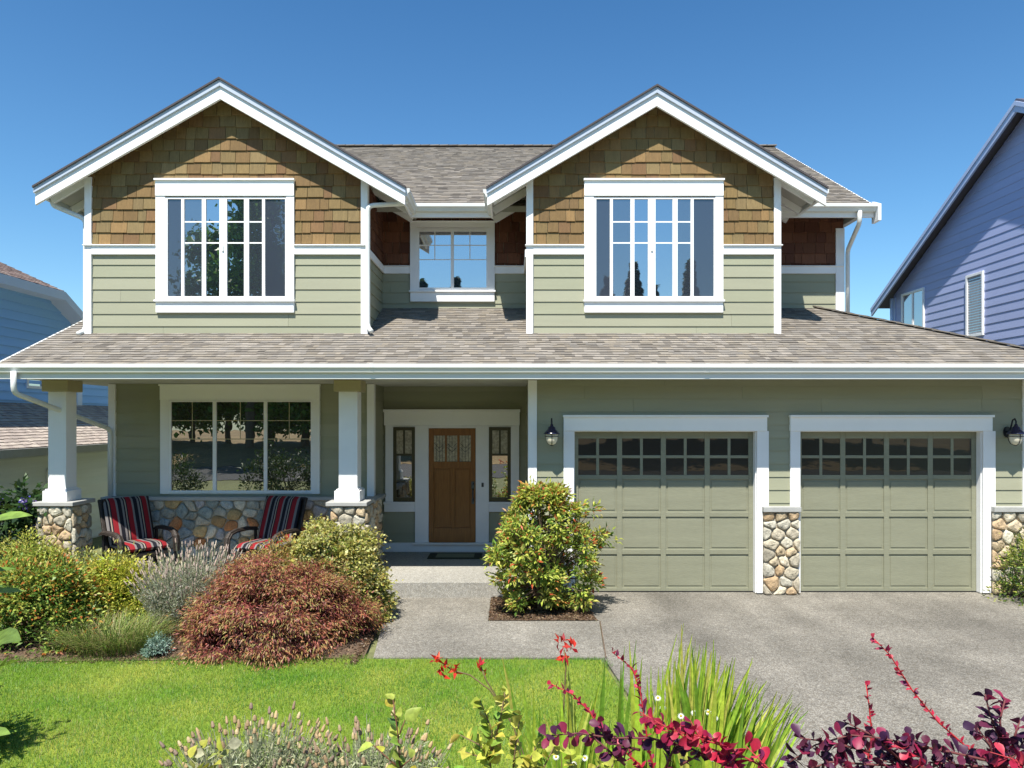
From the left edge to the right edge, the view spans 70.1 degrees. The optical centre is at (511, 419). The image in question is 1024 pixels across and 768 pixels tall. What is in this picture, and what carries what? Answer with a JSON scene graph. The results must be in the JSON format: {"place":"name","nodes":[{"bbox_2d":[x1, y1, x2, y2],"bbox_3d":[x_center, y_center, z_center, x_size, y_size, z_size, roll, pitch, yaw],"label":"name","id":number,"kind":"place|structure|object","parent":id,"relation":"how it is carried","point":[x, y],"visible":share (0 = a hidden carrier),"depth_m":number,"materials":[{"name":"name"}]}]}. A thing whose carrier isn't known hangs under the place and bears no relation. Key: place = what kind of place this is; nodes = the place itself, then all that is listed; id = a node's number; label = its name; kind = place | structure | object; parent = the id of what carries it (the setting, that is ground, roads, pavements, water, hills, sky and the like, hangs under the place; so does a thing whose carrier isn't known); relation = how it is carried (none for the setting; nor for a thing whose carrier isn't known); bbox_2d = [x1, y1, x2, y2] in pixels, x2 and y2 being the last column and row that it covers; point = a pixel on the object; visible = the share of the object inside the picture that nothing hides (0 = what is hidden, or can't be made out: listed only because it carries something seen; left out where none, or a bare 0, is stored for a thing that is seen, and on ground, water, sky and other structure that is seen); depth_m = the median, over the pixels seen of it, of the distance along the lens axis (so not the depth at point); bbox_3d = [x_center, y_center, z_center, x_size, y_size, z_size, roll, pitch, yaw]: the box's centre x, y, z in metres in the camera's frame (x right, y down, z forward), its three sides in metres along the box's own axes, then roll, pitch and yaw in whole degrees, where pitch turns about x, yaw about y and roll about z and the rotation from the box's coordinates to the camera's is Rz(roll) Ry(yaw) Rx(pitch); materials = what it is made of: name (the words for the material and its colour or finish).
{"place":"outdoors","nodes":[
{"label":"outdoors","id":0,"kind":"place"},
{"bbox_2d":[0,652,645,767],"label":"lawn","id":1,"kind":"structure","parent":0,"point":[306,720],"depth_m":6.71,"materials":[{"name":"green plant"}]},
{"bbox_2d":[0,622,20,750],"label":"laurel bush","id":2,"kind":"object","parent":1,"relation":"on","point":[3,662],"visible":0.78,"depth_m":5.78,"materials":[{"name":"green plant"}]},
{"bbox_2d":[1,536,644,729],"bbox_3d":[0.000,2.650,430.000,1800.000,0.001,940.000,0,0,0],"label":"ground","id":3,"kind":"structure","parent":0,"point":[97,541],"depth_m":9.10,"materials":[{"name":"brown soil"}]},
{"bbox_2d":[0,262,107,547],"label":"neighbour house","id":4,"kind":"structure","parent":3,"relation":"on","point":[33,310],"depth_m":15.75,"materials":[{"name":"blue"}]},
{"bbox_2d":[25,379,41,388],"bbox_3d":[-10.575,-0.976,16.175,0.050,0.564,0.570,0,0,0],"label":"window","id":5,"kind":"structure","parent":4,"relation":"in","point":[34,386],"depth_m":16.13,"materials":[{"name":"white paint"}]},
{"bbox_2d":[45,470,47,488],"bbox_3d":[-9.375,1.265,14.875,0.050,0.528,0.370,0,0,0],"label":"window","id":6,"kind":"structure","parent":4,"relation":"in","point":[46,475],"depth_m":14.69,"materials":[{"name":"white paint"}]},
{"bbox_2d":[0,608,377,660],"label":"planting bed","id":7,"kind":"object","parent":3,"relation":"on","point":[21,654],"visible":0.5,"depth_m":8.26,"materials":[{"name":"brown soil"}]},
{"bbox_2d":[0,472,47,575],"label":"hydrangea","id":8,"kind":"object","parent":7,"relation":"on","point":[22,500],"visible":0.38,"depth_m":10.98,"materials":[{"name":"green plant"}]},
{"bbox_2d":[0,522,86,617],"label":"potentilla shrub","id":9,"kind":"object","parent":7,"relation":"on","point":[38,551],"visible":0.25,"depth_m":9.83,"materials":[{"name":"green plant"}]},
{"bbox_2d":[0,543,121,660],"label":"nandina shrub","id":10,"kind":"object","parent":7,"relation":"on","point":[42,586],"visible":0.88,"depth_m":8.45,"materials":[{"name":"green plant"}]},
{"bbox_2d":[39,549,167,640],"bbox_3d":[-4.971,2.146,9.228,1.678,1.026,1.530,0,0,0],"label":"spirea shrub","id":11,"kind":"object","parent":7,"relation":"on","point":[117,577],"visible":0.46,"depth_m":9.05,"materials":[{"name":"green plant"}]},
{"bbox_2d":[49,540,160,606],"bbox_3d":[-5.872,2.159,10.236,1.949,0.995,1.312,0,0,-12],"label":"euphorbia plant","id":12,"kind":"object","parent":7,"relation":"on","point":[95,553],"visible":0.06,"depth_m":10.29,"materials":[{"name":"green plant"}]},
{"bbox_2d":[34,605,184,657],"bbox_3d":[-4.565,2.393,8.354,2.096,0.454,1.765,0,0,0],"label":"sedge tuft","id":13,"kind":"object","parent":7,"relation":"on","point":[118,638],"visible":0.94,"depth_m":8.19,"materials":[{"name":"green plant"}]},
{"bbox_2d":[136,630,175,658],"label":"ground cover plant","id":14,"kind":"object","parent":7,"relation":"on","point":[152,647],"visible":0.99,"depth_m":8.05,"materials":[{"name":"green plant"}]},
{"bbox_2d":[128,554,218,603],"bbox_3d":[-4.653,2.221,10.008,1.949,0.804,1.115,0,0,0],"label":"lavender shrub","id":15,"kind":"object","parent":7,"relation":"on","point":[176,568],"visible":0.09,"depth_m":10.01,"materials":[{"name":"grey plant"}]},
{"bbox_2d":[124,538,242,636],"bbox_3d":[-3.950,2.032,9.122,1.622,1.179,1.346,0,0,0],"label":"lavender shrub","id":16,"kind":"object","parent":7,"relation":"on","point":[172,592],"visible":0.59,"depth_m":8.86,"materials":[{"name":"grey plant"}]},
{"bbox_2d":[157,546,394,670],"bbox_3d":[-2.904,2.074,8.528,2.959,1.183,2.249,0,0,0],"label":"laceleaf maple","id":17,"kind":"object","parent":7,"relation":"on","point":[212,616],"visible":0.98,"depth_m":8.25,"materials":[{"name":"red plant"}]},
{"bbox_2d":[215,524,387,633],"bbox_3d":[-2.759,1.987,9.468,2.363,1.336,1.670,0,0,0],"label":"heather shrub","id":18,"kind":"object","parent":7,"relation":"on","point":[280,549],"visible":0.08,"depth_m":9.29,"materials":[{"name":"green plant"}]},
{"bbox_2d":[273,513,402,633],"bbox_3d":[-2.327,1.940,9.632,1.794,1.427,1.798,0,0,0],"label":"euonymus shrub","id":19,"kind":"object","parent":7,"relation":"on","point":[349,545],"visible":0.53,"depth_m":9.35,"materials":[{"name":"green plant"}]},
{"bbox_2d":[0,592,1023,664],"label":"bark chips","id":20,"kind":"object","parent":7,"relation":"on","point":[364,646],"visible":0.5,"depth_m":8.94,"materials":[{"name":"brown wood"}]},
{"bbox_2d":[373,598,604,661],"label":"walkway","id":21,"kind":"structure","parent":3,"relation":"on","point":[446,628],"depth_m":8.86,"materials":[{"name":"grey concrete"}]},
{"bbox_2d":[0,77,1023,600],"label":"house","id":22,"kind":"structure","parent":3,"relation":"on","point":[414,351],"depth_m":11.61,"materials":[{"name":"green"}]},
{"bbox_2d":[97,496,179,566],"bbox_3d":[-5.893,1.806,11.457,1.006,1.140,0.930,0,0,40],"label":"porch armchair","id":23,"kind":"object","parent":22,"relation":"on","point":[127,522],"visible":0.94,"depth_m":11.47,"materials":[{"name":"fabric"}]},
{"bbox_2d":[153,178,295,312],"bbox_3d":[-4.568,-2.771,11.614,2.234,2.124,0.099,0,0,0],"label":"window","id":24,"kind":"structure","parent":22,"relation":"in","point":[214,254],"depth_m":11.61,"materials":[{"name":"white paint"}]},
{"bbox_2d":[158,384,320,493],"bbox_3d":[-4.533,0.320,12.165,2.683,1.835,0.099,0,0,0],"label":"window","id":25,"kind":"structure","parent":22,"relation":"in","point":[215,438],"depth_m":12.18,"materials":[{"name":"glass"}]},
{"bbox_2d":[223,496,307,569],"bbox_3d":[-3.830,1.806,11.484,0.930,1.140,1.006,0,0,18],"label":"porch armchair","id":26,"kind":"object","parent":22,"relation":"on","point":[281,513],"visible":0.69,"depth_m":11.65,"materials":[{"name":"fabric"}]},
{"bbox_2d":[409,221,495,301],"bbox_3d":[-1.065,-2.833,13.044,1.543,1.435,0.099,0,0,0],"label":"window","id":27,"kind":"structure","parent":22,"relation":"in","point":[451,261],"depth_m":13.06,"materials":[{"name":"white paint"}]},
{"bbox_2d":[429,428,475,541],"bbox_3d":[-1.078,1.177,13.132,0.840,2.053,0.129,0,0,0],"label":"front door","id":28,"kind":"structure","parent":22,"relation":"in","point":[452,451],"depth_m":13.16,"materials":[{"name":"brown wood"}]},
{"bbox_2d":[427,553,482,558],"bbox_3d":[-0.984,2.364,12.700,0.932,0.020,0.500,0,0,0],"label":"doormat","id":29,"kind":"object","parent":22,"relation":"on","point":[455,556],"visible":1,"depth_m":12.61,"materials":[{"name":"rubber"}]},
{"bbox_2d":[544,418,559,445],"bbox_3d":[0.588,0.178,10.821,0.244,0.414,0.322,0,0,0],"label":"wall lantern","id":30,"kind":"object","parent":22,"relation":"attached to","point":[551,433],"depth_m":10.72,"materials":[{"name":"black metal"}]},
{"bbox_2d":[583,178,724,312],"bbox_3d":[2.256,-2.771,11.614,2.242,2.124,0.099,0,0,0],"label":"window","id":31,"kind":"structure","parent":22,"relation":"in","point":[650,254],"depth_m":11.62,"materials":[{"name":"glass"}]},
{"bbox_2d":[575,432,752,591],"bbox_3d":[2.305,1.342,11.140,2.848,2.553,0.060,0,0,0],"label":"garage door","id":32,"kind":"structure","parent":22,"relation":"in","point":[680,504],"depth_m":11.12,"materials":[{"name":"green paint"}]},
{"bbox_2d":[800,432,975,591],"bbox_3d":[5.704,1.342,11.140,2.843,2.553,0.060,0,0,0],"label":"garage door","id":33,"kind":"structure","parent":22,"relation":"in","point":[881,511],"depth_m":11.12,"materials":[{"name":"green paint"}]},
{"bbox_2d":[1003,418,1023,445],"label":"wall lantern","id":34,"kind":"object","parent":22,"relation":"attached to","point":[1014,433],"depth_m":10.75,"materials":[{"name":"black metal"}]},
{"bbox_2d":[489,592,597,619],"bbox_3d":[0.407,2.598,10.235,1.425,0.001,1.530,0,0,0],"label":"planting bed","id":35,"kind":"object","parent":3,"relation":"on","point":[569,612],"visible":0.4,"depth_m":9.80,"materials":[{"name":"brown soil"}]},
{"bbox_2d":[482,476,623,616],"bbox_3d":[0.389,1.690,9.986,1.823,1.841,1.729,0,0,-45],"label":"pieris shrub","id":36,"kind":"object","parent":35,"relation":"on","point":[542,569],"visible":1,"depth_m":9.78,"materials":[{"name":"green plant"}]},
{"label":"right planting bed","id":37,"kind":"structure","parent":3,"relation":"on","visible":0},
{"bbox_2d":[983,527,1023,605],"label":"azalea shrub","id":38,"kind":"object","parent":37,"relation":"on","point":[1014,557],"visible":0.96,"depth_m":10.66,"materials":[{"name":"green plant"}]},
{"bbox_2d":[0,0,1023,319],"label":"sky","id":39,"kind":"structure","parent":0,"point":[892,102],"materials":[{"name":"blue"}]},
{"bbox_2d":[579,592,1023,767],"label":"driveway","id":40,"kind":"structure","parent":0,"point":[820,656],"depth_m":8.30,"materials":[{"name":"grey concrete"}]},
{"bbox_2d":[600,621,605,656],"bbox_3d":[1.085,2.600,8.730,0.012,0.001,1.464,0,0,4],"label":"control joint","id":41,"kind":"object","parent":40,"relation":"on","point":[602,638],"visible":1,"depth_m":8.67,"materials":[{"name":"grey concrete"}]},
{"bbox_2d":[870,98,1023,345],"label":"neighbour house","id":42,"kind":"structure","parent":0,"point":[960,269],"depth_m":16.46,"materials":[{"name":"blue wood"}]},
{"bbox_2d":[901,287,924,326],"bbox_3d":[10.525,-2.811,19.170,0.050,1.161,1.074,0,0,0],"label":"window","id":43,"kind":"structure","parent":42,"relation":"in","point":[912,302],"depth_m":19.09,"materials":[{"name":"glass"}]},
{"bbox_2d":[965,271,984,336],"bbox_3d":[10.525,-2.615,16.602,0.050,1.439,0.621,0,0,0],"label":"window","id":44,"kind":"structure","parent":42,"relation":"in","point":[974,283],"depth_m":16.61,"materials":[{"name":"glass"}]},
{"label":"planting bed front","id":45,"kind":"structure","parent":0,"visible":0},
{"bbox_2d":[0,511,32,735],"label":"broad leaf bush","id":46,"kind":"object","parent":45,"relation":"on","point":[9,635],"visible":1,"depth_m":2.58,"materials":[{"name":"green plant"}]},
{"bbox_2d":[187,737,241,767],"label":"columbine","id":47,"kind":"object","parent":45,"relation":"on","point":[234,743],"visible":1,"depth_m":3.61,"materials":[{"name":"yellow plant"}]},
{"bbox_2d":[158,701,346,767],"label":"lavender","id":48,"kind":"object","parent":45,"relation":"on","point":[257,755],"visible":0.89,"depth_m":4.73,"materials":[{"name":"green plant"}]},
{"bbox_2d":[287,706,452,767],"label":"lavender","id":49,"kind":"object","parent":45,"relation":"on","point":[380,760],"visible":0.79,"depth_m":4.75,"materials":[{"name":"green plant"}]},
{"bbox_2d":[358,693,420,767],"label":"columbine","id":50,"kind":"object","parent":45,"relation":"on","point":[411,715],"visible":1,"depth_m":3.91,"materials":[{"name":"green plant"}]},
{"bbox_2d":[433,685,629,767],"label":"currant bush","id":51,"kind":"object","parent":45,"relation":"on","point":[489,748],"visible":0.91,"depth_m":3.40,"materials":[{"name":"green plant"}]},
{"bbox_2d":[429,633,661,767],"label":"crocosmia","id":52,"kind":"object","parent":45,"relation":"on","point":[640,756],"visible":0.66,"depth_m":3.93,"materials":[{"name":"green plant"}]},
{"bbox_2d":[553,695,717,767],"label":"daisy plant","id":53,"kind":"object","parent":45,"relation":"on","point":[681,716],"visible":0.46,"depth_m":3.77,"materials":[{"name":"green plant"}]},
{"bbox_2d":[644,623,807,767],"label":"crocosmia","id":54,"kind":"object","parent":45,"relation":"on","point":[732,725],"visible":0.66,"depth_m":3.84,"materials":[{"name":"green plant"}]},
{"bbox_2d":[538,633,1023,767],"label":"barberry bush","id":55,"kind":"object","parent":45,"relation":"on","point":[996,754],"visible":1,"depth_m":2.35,"materials":[{"name":"purple plant"}]}
]}

